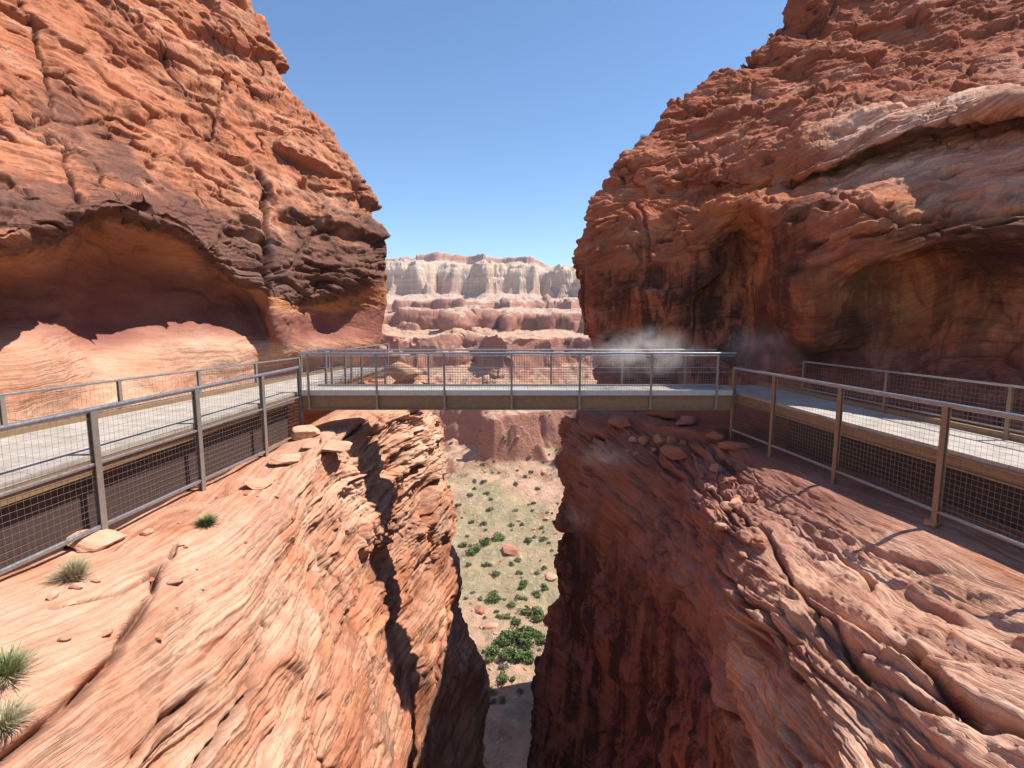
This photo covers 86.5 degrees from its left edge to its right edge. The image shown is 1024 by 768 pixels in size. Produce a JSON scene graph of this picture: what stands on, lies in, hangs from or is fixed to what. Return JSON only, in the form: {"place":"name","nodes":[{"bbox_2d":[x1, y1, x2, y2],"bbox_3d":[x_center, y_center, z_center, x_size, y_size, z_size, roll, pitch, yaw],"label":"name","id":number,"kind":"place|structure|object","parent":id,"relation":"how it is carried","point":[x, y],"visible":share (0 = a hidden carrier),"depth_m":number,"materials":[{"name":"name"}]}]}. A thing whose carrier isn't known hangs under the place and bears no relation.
{"place":"outdoors","nodes":[
{"label":"outdoors","id":0,"kind":"place"},
{"bbox_2d":[0,0,489,767],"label":"cliff","id":1,"kind":"structure","parent":0,"point":[184,186],"depth_m":14.79,"materials":[{"name":"stone"}]},
{"bbox_2d":[0,637,55,686],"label":"grass tuft","id":2,"kind":"object","parent":1,"relation":"on","point":[11,667],"visible":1,"depth_m":5.63,"materials":[{"name":"plant"}]},
{"bbox_2d":[0,685,56,739],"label":"grass tuft","id":3,"kind":"object","parent":1,"relation":"on","point":[10,719],"visible":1,"depth_m":5.20,"materials":[{"name":"plant"}]},
{"bbox_2d":[46,590,58,600],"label":"boulder","id":4,"kind":"object","parent":1,"relation":"on","point":[52,595],"visible":1,"depth_m":6.88,"materials":[{"name":"orange stone"}]},
{"bbox_2d":[57,634,72,641],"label":"boulder","id":5,"kind":"object","parent":1,"relation":"on","point":[65,638],"visible":1,"depth_m":6.18,"materials":[{"name":"orange stone"}]},
{"bbox_2d":[63,601,76,606],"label":"boulder","id":6,"kind":"object","parent":1,"relation":"on","point":[70,603],"visible":0.98,"depth_m":6.86,"materials":[{"name":"orange stone"}]},
{"bbox_2d":[38,553,102,585],"bbox_3d":[-6.025,2.528,7.448,0.775,0.358,0.822,0,7,0],"label":"grass tuft","id":7,"kind":"object","parent":1,"relation":"on","point":[72,571],"visible":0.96,"depth_m":7.42,"materials":[{"name":"plant"}]},
{"bbox_2d":[69,582,84,589],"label":"boulder","id":8,"kind":"object","parent":1,"relation":"on","point":[79,585],"visible":1,"depth_m":7.21,"materials":[{"name":"orange stone"}]},
{"bbox_2d":[90,579,100,582],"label":"boulder","id":9,"kind":"object","parent":1,"relation":"on","point":[95,580],"visible":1,"depth_m":7.44,"materials":[{"name":"orange stone"}]},
{"bbox_2d":[66,529,126,552],"bbox_3d":[-6.667,2.487,8.619,0.936,0.256,0.701,0,11,-17],"label":"boulder","id":10,"kind":"object","parent":1,"relation":"on","point":[98,540],"visible":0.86,"depth_m":8.50,"materials":[{"name":"stone"}]},
{"bbox_2d":[101,628,112,636],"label":"boulder","id":11,"kind":"object","parent":1,"relation":"on","point":[109,631],"visible":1,"depth_m":6.51,"materials":[{"name":"orange stone"}]},
{"bbox_2d":[139,528,153,535],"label":"boulder","id":12,"kind":"object","parent":1,"relation":"on","point":[147,531],"visible":1,"depth_m":9.00,"materials":[{"name":"stone"}]},
{"bbox_2d":[155,632,163,639],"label":"boulder","id":13,"kind":"object","parent":1,"relation":"on","point":[159,636],"visible":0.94,"depth_m":6.99,"materials":[{"name":"orange stone"}]},
{"bbox_2d":[166,576,185,584],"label":"boulder","id":14,"kind":"object","parent":1,"relation":"on","point":[174,580],"visible":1,"depth_m":7.91,"materials":[{"name":"orange stone"}]},
{"bbox_2d":[0,368,383,576],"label":"walkway","id":15,"kind":"structure","parent":1,"relation":"attached to","point":[144,455],"depth_m":9.97,"materials":[{"name":"grey concrete"}]},
{"bbox_2d":[0,357,300,425],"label":"railing","id":16,"kind":"object","parent":15,"relation":"on","point":[3,416],"visible":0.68,"depth_m":12.41,"materials":[{"name":"metal"}]},
{"bbox_2d":[0,366,303,574],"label":"railing","id":17,"kind":"object","parent":15,"relation":"attached to","point":[102,521],"visible":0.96,"depth_m":9.47,"materials":[{"name":"metal"}]},
{"bbox_2d":[299,348,342,373],"bbox_3d":[-7.215,-0.947,21.450,0.059,1.123,3.940,1,7,11],"label":"railing","id":18,"kind":"object","parent":15,"relation":"on","point":[301,363],"visible":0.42,"depth_m":20.36,"materials":[{"name":"metal"}]},
{"bbox_2d":[324,343,388,383],"bbox_3d":[-5.615,-0.726,20.293,0.059,1.373,6.053,1,7,6],"label":"railing","id":19,"kind":"object","parent":15,"relation":"attached to","point":[346,376],"visible":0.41,"depth_m":19.83,"materials":[{"name":"metal"}]},
{"bbox_2d":[189,513,223,526],"bbox_3d":[-5.319,2.366,9.489,0.559,0.209,0.542,0,7,0],"label":"grass tuft","id":20,"kind":"object","parent":1,"relation":"on","point":[206,520],"visible":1,"depth_m":9.47,"materials":[{"name":"green plant"}]},
{"bbox_2d":[243,477,276,489],"bbox_3d":[-5.317,2.095,11.602,0.532,0.172,0.814,14,11,37],"label":"boulder","id":21,"kind":"object","parent":1,"relation":"on","point":[258,483],"visible":1,"depth_m":11.41,"materials":[{"name":"stone"}]},
{"bbox_2d":[267,453,300,464],"bbox_3d":[-5.467,1.832,13.153,0.795,0.203,0.909,5,7,15],"label":"boulder","id":22,"kind":"object","parent":1,"relation":"on","point":[287,459],"visible":0.98,"depth_m":12.98,"materials":[{"name":"beige stone"}]},
{"bbox_2d":[290,425,320,440],"bbox_3d":[-5.779,1.389,15.264,0.817,0.394,0.656,-4,8,-28],"label":"boulder","id":23,"kind":"object","parent":1,"relation":"on","point":[300,432],"visible":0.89,"depth_m":15.06,"materials":[{"name":"brown stone"}]},
{"bbox_2d":[301,439,352,452],"bbox_3d":[-4.869,1.625,14.372,1.206,0.264,0.986,-1,7,-11],"label":"boulder","id":24,"kind":"object","parent":1,"relation":"on","point":[337,446],"visible":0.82,"depth_m":14.19,"materials":[{"name":"beige stone"}]},
{"bbox_2d":[393,379,424,383],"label":"boulder","id":25,"kind":"object","parent":1,"relation":"on","point":[409,382],"visible":0.09,"depth_m":20.13,"materials":[{"name":"brown stone"}]},
{"bbox_2d":[386,363,420,380],"bbox_3d":[-4.003,-0.447,20.110,1.296,0.746,0.753,-3,8,-23],"label":"boulder","id":26,"kind":"object","parent":25,"relation":"on","point":[401,377],"visible":0.66,"depth_m":19.86,"materials":[{"name":"brown stone"}]},
{"bbox_2d":[415,375,434,383],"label":"boulder","id":27,"kind":"object","parent":25,"relation":"on","point":[420,378],"visible":0.5,"depth_m":20.52,"materials":[{"name":"brown stone"}]},
{"bbox_2d":[298,349,735,409],"bbox_3d":[0.150,-0.170,16.442,12.540,1.687,1.580,0,7,0],"label":"footbridge","id":28,"kind":"object","parent":1,"relation":"on","point":[503,396],"visible":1,"depth_m":15.86,"materials":[{"name":"metal"}]},
{"bbox_2d":[363,252,597,767],"bbox_3d":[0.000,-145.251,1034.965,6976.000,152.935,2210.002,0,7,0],"label":"ground","id":29,"kind":"structure","parent":0,"point":[437,300],"depth_m":203.11,"materials":[{"name":"stone"}]},
{"bbox_2d":[458,542,467,547],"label":"shrub","id":30,"kind":"object","parent":29,"relation":"on","point":[463,544],"visible":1,"depth_m":140.80,"materials":[{"name":"green plant"}]},
{"bbox_2d":[465,548,475,555],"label":"shrub","id":31,"kind":"object","parent":29,"relation":"on","point":[471,551],"visible":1,"depth_m":133.92,"materials":[{"name":"green plant"}]},
{"bbox_2d":[470,543,481,551],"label":"shrub","id":32,"kind":"object","parent":29,"relation":"on","point":[476,548],"visible":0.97,"depth_m":135.68,"materials":[{"name":"green plant"}]},
{"bbox_2d":[474,605,484,613],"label":"boulder","id":33,"kind":"object","parent":29,"relation":"on","point":[478,609],"visible":1,"depth_m":107.92,"materials":[{"name":"orange stone"}]},
{"bbox_2d":[478,537,492,545],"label":"shrub","id":34,"kind":"object","parent":29,"relation":"on","point":[484,541],"visible":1,"depth_m":138.63,"materials":[{"name":"green plant"}]},
{"bbox_2d":[485,655,494,662],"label":"shrub","id":35,"kind":"object","parent":29,"relation":"on","point":[487,659],"visible":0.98,"depth_m":92.57,"materials":[{"name":"green plant"}]},
{"bbox_2d":[483,622,498,629],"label":"boulder","id":36,"kind":"object","parent":29,"relation":"on","point":[489,625],"visible":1,"depth_m":101.22,"materials":[{"name":"orange stone"}]},
{"bbox_2d":[485,642,499,655],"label":"shrub","id":37,"kind":"object","parent":29,"relation":"on","point":[493,649],"visible":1,"depth_m":94.29,"materials":[{"name":"green plant"}]},
{"bbox_2d":[489,685,495,694],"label":"shrub","id":38,"kind":"object","parent":29,"relation":"on","point":[491,691],"visible":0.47,"depth_m":86.39,"materials":[{"name":"green plant"}]},
{"bbox_2d":[485,591,500,603],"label":"shrub","id":39,"kind":"object","parent":29,"relation":"on","point":[491,599],"visible":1,"depth_m":111.94,"materials":[{"name":"green plant"}]},
{"bbox_2d":[489,698,496,704],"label":"shrub","id":40,"kind":"object","parent":29,"relation":"on","point":[493,701],"visible":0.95,"depth_m":84.30,"materials":[{"name":"green plant"}]},
{"bbox_2d":[492,570,500,576],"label":"shrub","id":41,"kind":"object","parent":29,"relation":"on","point":[495,573],"visible":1,"depth_m":123.06,"materials":[{"name":"green plant"}]},
{"bbox_2d":[492,531,505,541],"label":"shrub","id":42,"kind":"object","parent":29,"relation":"on","point":[496,538],"visible":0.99,"depth_m":142.28,"materials":[{"name":"green plant"}]},
{"bbox_2d":[493,634,507,644],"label":"shrub","id":43,"kind":"object","parent":29,"relation":"on","point":[499,638],"visible":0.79,"depth_m":96.91,"materials":[{"name":"green plant"}]},
{"bbox_2d":[496,696,505,702],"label":"shrub","id":44,"kind":"object","parent":29,"relation":"on","point":[501,699],"visible":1,"depth_m":84.15,"materials":[{"name":"green plant"}]},
{"bbox_2d":[496,671,508,684],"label":"shrub","id":45,"kind":"object","parent":29,"relation":"on","point":[502,677],"visible":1,"depth_m":88.05,"materials":[{"name":"green plant"}]},
{"bbox_2d":[498,664,508,670],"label":"shrub","id":46,"kind":"object","parent":29,"relation":"on","point":[503,667],"visible":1,"depth_m":90.56,"materials":[{"name":"green plant"}]},
{"bbox_2d":[501,612,510,619],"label":"shrub","id":47,"kind":"object","parent":29,"relation":"on","point":[507,616],"visible":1,"depth_m":105.70,"materials":[{"name":"green plant"}]},
{"bbox_2d":[497,630,515,646],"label":"shrub","id":48,"kind":"object","parent":29,"relation":"on","point":[508,640],"visible":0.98,"depth_m":97.17,"materials":[{"name":"green plant"}]},
{"bbox_2d":[497,650,516,660],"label":"shrub","id":49,"kind":"object","parent":29,"relation":"on","point":[502,655],"visible":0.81,"depth_m":92.54,"materials":[{"name":"green plant"}]},
{"bbox_2d":[501,543,520,556],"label":"boulder","id":50,"kind":"object","parent":29,"relation":"on","point":[508,549],"visible":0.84,"depth_m":132.88,"materials":[{"name":"orange stone"}]},
{"bbox_2d":[508,600,516,607],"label":"shrub","id":51,"kind":"object","parent":29,"relation":"on","point":[511,604],"visible":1,"depth_m":110.09,"materials":[{"name":"green plant"}]},
{"bbox_2d":[510,616,521,625],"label":"shrub","id":52,"kind":"object","parent":29,"relation":"on","point":[515,621],"visible":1,"depth_m":103.30,"materials":[{"name":"green plant"}]},
{"bbox_2d":[506,645,527,662],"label":"shrub","id":53,"kind":"object","parent":29,"relation":"on","point":[520,656],"visible":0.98,"depth_m":92.54,"materials":[{"name":"green plant"}]},
{"bbox_2d":[508,624,530,640],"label":"shrub","id":54,"kind":"object","parent":29,"relation":"on","point":[519,631],"visible":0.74,"depth_m":98.93,"materials":[{"name":"green plant"}]},
{"bbox_2d":[516,688,523,694],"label":"shrub","id":55,"kind":"object","parent":29,"relation":"on","point":[519,691],"visible":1,"depth_m":86.62,"materials":[{"name":"green plant"}]},
{"bbox_2d":[517,584,526,589],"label":"shrub","id":56,"kind":"object","parent":29,"relation":"on","point":[521,587],"visible":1,"depth_m":116.74,"materials":[{"name":"green plant"}]},
{"bbox_2d":[514,632,534,648],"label":"shrub","id":57,"kind":"object","parent":29,"relation":"on","point":[526,642],"visible":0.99,"depth_m":96.34,"materials":[{"name":"green plant"}]},
{"bbox_2d":[517,607,531,615],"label":"shrub","id":58,"kind":"object","parent":29,"relation":"on","point":[524,611],"visible":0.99,"depth_m":107.75,"materials":[{"name":"green plant"}]},
{"bbox_2d":[523,650,533,664],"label":"shrub","id":59,"kind":"object","parent":29,"relation":"on","point":[530,659],"visible":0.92,"depth_m":92.68,"materials":[{"name":"green plant"}]},
{"bbox_2d":[524,537,532,542],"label":"shrub","id":60,"kind":"object","parent":29,"relation":"on","point":[528,540],"visible":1,"depth_m":140.22,"materials":[{"name":"green plant"}]},
{"bbox_2d":[524,625,540,637],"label":"shrub","id":61,"kind":"object","parent":29,"relation":"on","point":[532,630],"visible":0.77,"depth_m":99.42,"materials":[{"name":"green plant"}]},
{"bbox_2d":[532,590,540,597],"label":"shrub","id":62,"kind":"object","parent":29,"relation":"on","point":[537,594],"visible":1,"depth_m":114.73,"materials":[{"name":"green plant"}]},
{"bbox_2d":[530,606,546,622],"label":"shrub","id":63,"kind":"object","parent":29,"relation":"on","point":[536,616],"visible":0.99,"depth_m":106.38,"materials":[{"name":"green plant"}]},
{"bbox_2d":[533,633,545,643],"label":"shrub","id":64,"kind":"object","parent":29,"relation":"on","point":[541,638],"visible":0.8,"depth_m":96.67,"materials":[{"name":"green plant"}]},
{"bbox_2d":[541,583,548,590],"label":"shrub","id":65,"kind":"object","parent":29,"relation":"on","point":[543,588],"visible":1,"depth_m":117.08,"materials":[{"name":"green plant"}]},
{"bbox_2d":[545,572,557,580],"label":"boulder","id":66,"kind":"object","parent":29,"relation":"on","point":[550,576],"visible":0.98,"depth_m":120.67,"materials":[{"name":"orange stone"}]},
{"bbox_2d":[250,0,786,266],"label":"sky","id":67,"kind":"structure","parent":0,"point":[491,128],"materials":[{"name":"blue"}]},
{"bbox_2d":[527,0,1023,767],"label":"cliff","id":68,"kind":"structure","parent":0,"point":[839,182],"depth_m":15.41,"materials":[{"name":"stone"}]},
{"bbox_2d":[607,416,631,427],"bbox_3d":[3.923,1.350,19.766,0.884,0.374,0.883,0,7,-3],"label":"boulder","id":69,"kind":"object","parent":68,"relation":"on","point":[620,421],"visible":0.99,"depth_m":19.37,"materials":[{"name":"brown stone"}]},
{"bbox_2d":[628,436,637,441],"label":"boulder","id":70,"kind":"object","parent":68,"relation":"on","point":[632,439],"visible":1,"depth_m":18.91,"materials":[{"name":"brown stone"}]},
{"bbox_2d":[637,436,649,444],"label":"boulder","id":71,"kind":"object","parent":68,"relation":"on","point":[643,440],"visible":0.99,"depth_m":18.73,"materials":[{"name":"brown stone"}]},
{"bbox_2d":[653,434,665,444],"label":"boulder","id":72,"kind":"object","parent":68,"relation":"on","point":[658,439],"visible":0.85,"depth_m":18.41,"materials":[{"name":"brown stone"}]},
{"bbox_2d":[647,410,677,418],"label":"boulder","id":73,"kind":"object","parent":68,"relation":"on","point":[666,414],"visible":0.95,"depth_m":19.36,"materials":[{"name":"brown stone"}]},
{"bbox_2d":[666,436,675,443],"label":"boulder","id":74,"kind":"object","parent":68,"relation":"on","point":[670,439],"visible":0.88,"depth_m":17.86,"materials":[{"name":"brown stone"}]},
{"bbox_2d":[660,444,691,459],"bbox_3d":[5.187,2.093,16.996,1.190,0.494,0.703,-6,3,-20],"label":"boulder","id":75,"kind":"object","parent":68,"relation":"on","point":[676,451],"visible":0.82,"depth_m":16.74,"materials":[{"name":"brown stone"}]},
{"bbox_2d":[676,415,699,425],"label":"boulder","id":76,"kind":"object","parent":68,"relation":"on","point":[686,420],"visible":0.98,"depth_m":18.58,"materials":[{"name":"brown stone"}]},
{"bbox_2d":[701,428,725,439],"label":"boulder","id":77,"kind":"object","parent":68,"relation":"on","point":[711,433],"visible":1,"depth_m":16.18,"materials":[{"name":"brown stone"}]},
{"bbox_2d":[709,464,721,472],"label":"boulder","id":78,"kind":"object","parent":68,"relation":"on","point":[716,468],"visible":1,"depth_m":14.42,"materials":[{"name":"stone"}]},
{"bbox_2d":[713,522,726,530],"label":"boulder","id":79,"kind":"object","parent":68,"relation":"on","point":[720,526],"visible":0.97,"depth_m":11.45,"materials":[{"name":"stone"}]},
{"bbox_2d":[719,501,733,512],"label":"boulder","id":80,"kind":"object","parent":68,"relation":"on","point":[724,506],"visible":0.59,"depth_m":12.58,"materials":[{"name":"stone"}]},
{"bbox_2d":[725,476,736,482],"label":"boulder","id":81,"kind":"object","parent":68,"relation":"on","point":[732,479],"visible":1,"depth_m":13.68,"materials":[{"name":"stone"}]},
{"bbox_2d":[718,441,750,449],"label":"boulder","id":82,"kind":"object","parent":68,"relation":"on","point":[730,445],"visible":1,"depth_m":15.06,"materials":[{"name":"brown stone"}]},
{"bbox_2d":[728,497,742,508],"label":"boulder","id":83,"kind":"object","parent":68,"relation":"on","point":[735,502],"visible":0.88,"depth_m":12.19,"materials":[{"name":"stone"}]},
{"bbox_2d":[739,551,747,557],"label":"boulder","id":84,"kind":"object","parent":68,"relation":"on","point":[743,555],"visible":1,"depth_m":9.94,"materials":[{"name":"stone"}]},
{"bbox_2d":[740,531,752,542],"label":"boulder","id":85,"kind":"object","parent":68,"relation":"on","point":[746,536],"visible":0.81,"depth_m":10.19,"materials":[{"name":"stone"}]},
{"bbox_2d":[746,494,759,502],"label":"boulder","id":86,"kind":"object","parent":68,"relation":"on","point":[750,498],"visible":1,"depth_m":12.19,"materials":[{"name":"stone"}]},
{"bbox_2d":[752,539,767,549],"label":"boulder","id":87,"kind":"object","parent":68,"relation":"on","point":[762,546],"visible":0.88,"depth_m":9.86,"materials":[{"name":"stone"}]},
{"bbox_2d":[753,534,766,542],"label":"boulder","id":88,"kind":"object","parent":68,"relation":"on","point":[762,538],"visible":0.89,"depth_m":9.92,"materials":[{"name":"stone"}]},
{"bbox_2d":[768,582,777,586],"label":"boulder","id":89,"kind":"object","parent":68,"relation":"on","point":[772,584],"visible":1,"depth_m":8.90,"materials":[{"name":"stone"}]},
{"bbox_2d":[779,573,787,579],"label":"boulder","id":90,"kind":"object","parent":68,"relation":"on","point":[783,576],"visible":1,"depth_m":9.10,"materials":[{"name":"stone"}]},
{"bbox_2d":[715,381,1023,531],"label":"walkway","id":91,"kind":"structure","parent":68,"relation":"attached to","point":[828,439],"depth_m":11.24,"materials":[{"name":"grey concrete"}]},
{"bbox_2d":[729,366,1023,547],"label":"railing","id":92,"kind":"object","parent":91,"relation":"attached to","point":[941,460],"visible":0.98,"depth_m":10.36,"materials":[{"name":"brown metal"}]},
{"bbox_2d":[801,361,1023,440],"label":"railing","id":93,"kind":"object","parent":91,"relation":"on","point":[1010,397],"visible":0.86,"depth_m":11.86,"materials":[{"name":"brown metal"}]},
{"bbox_2d":[923,517,941,526],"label":"boulder","id":94,"kind":"object","parent":68,"relation":"on","point":[927,521],"visible":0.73,"depth_m":9.56,"materials":[{"name":"brown stone"}]}
]}

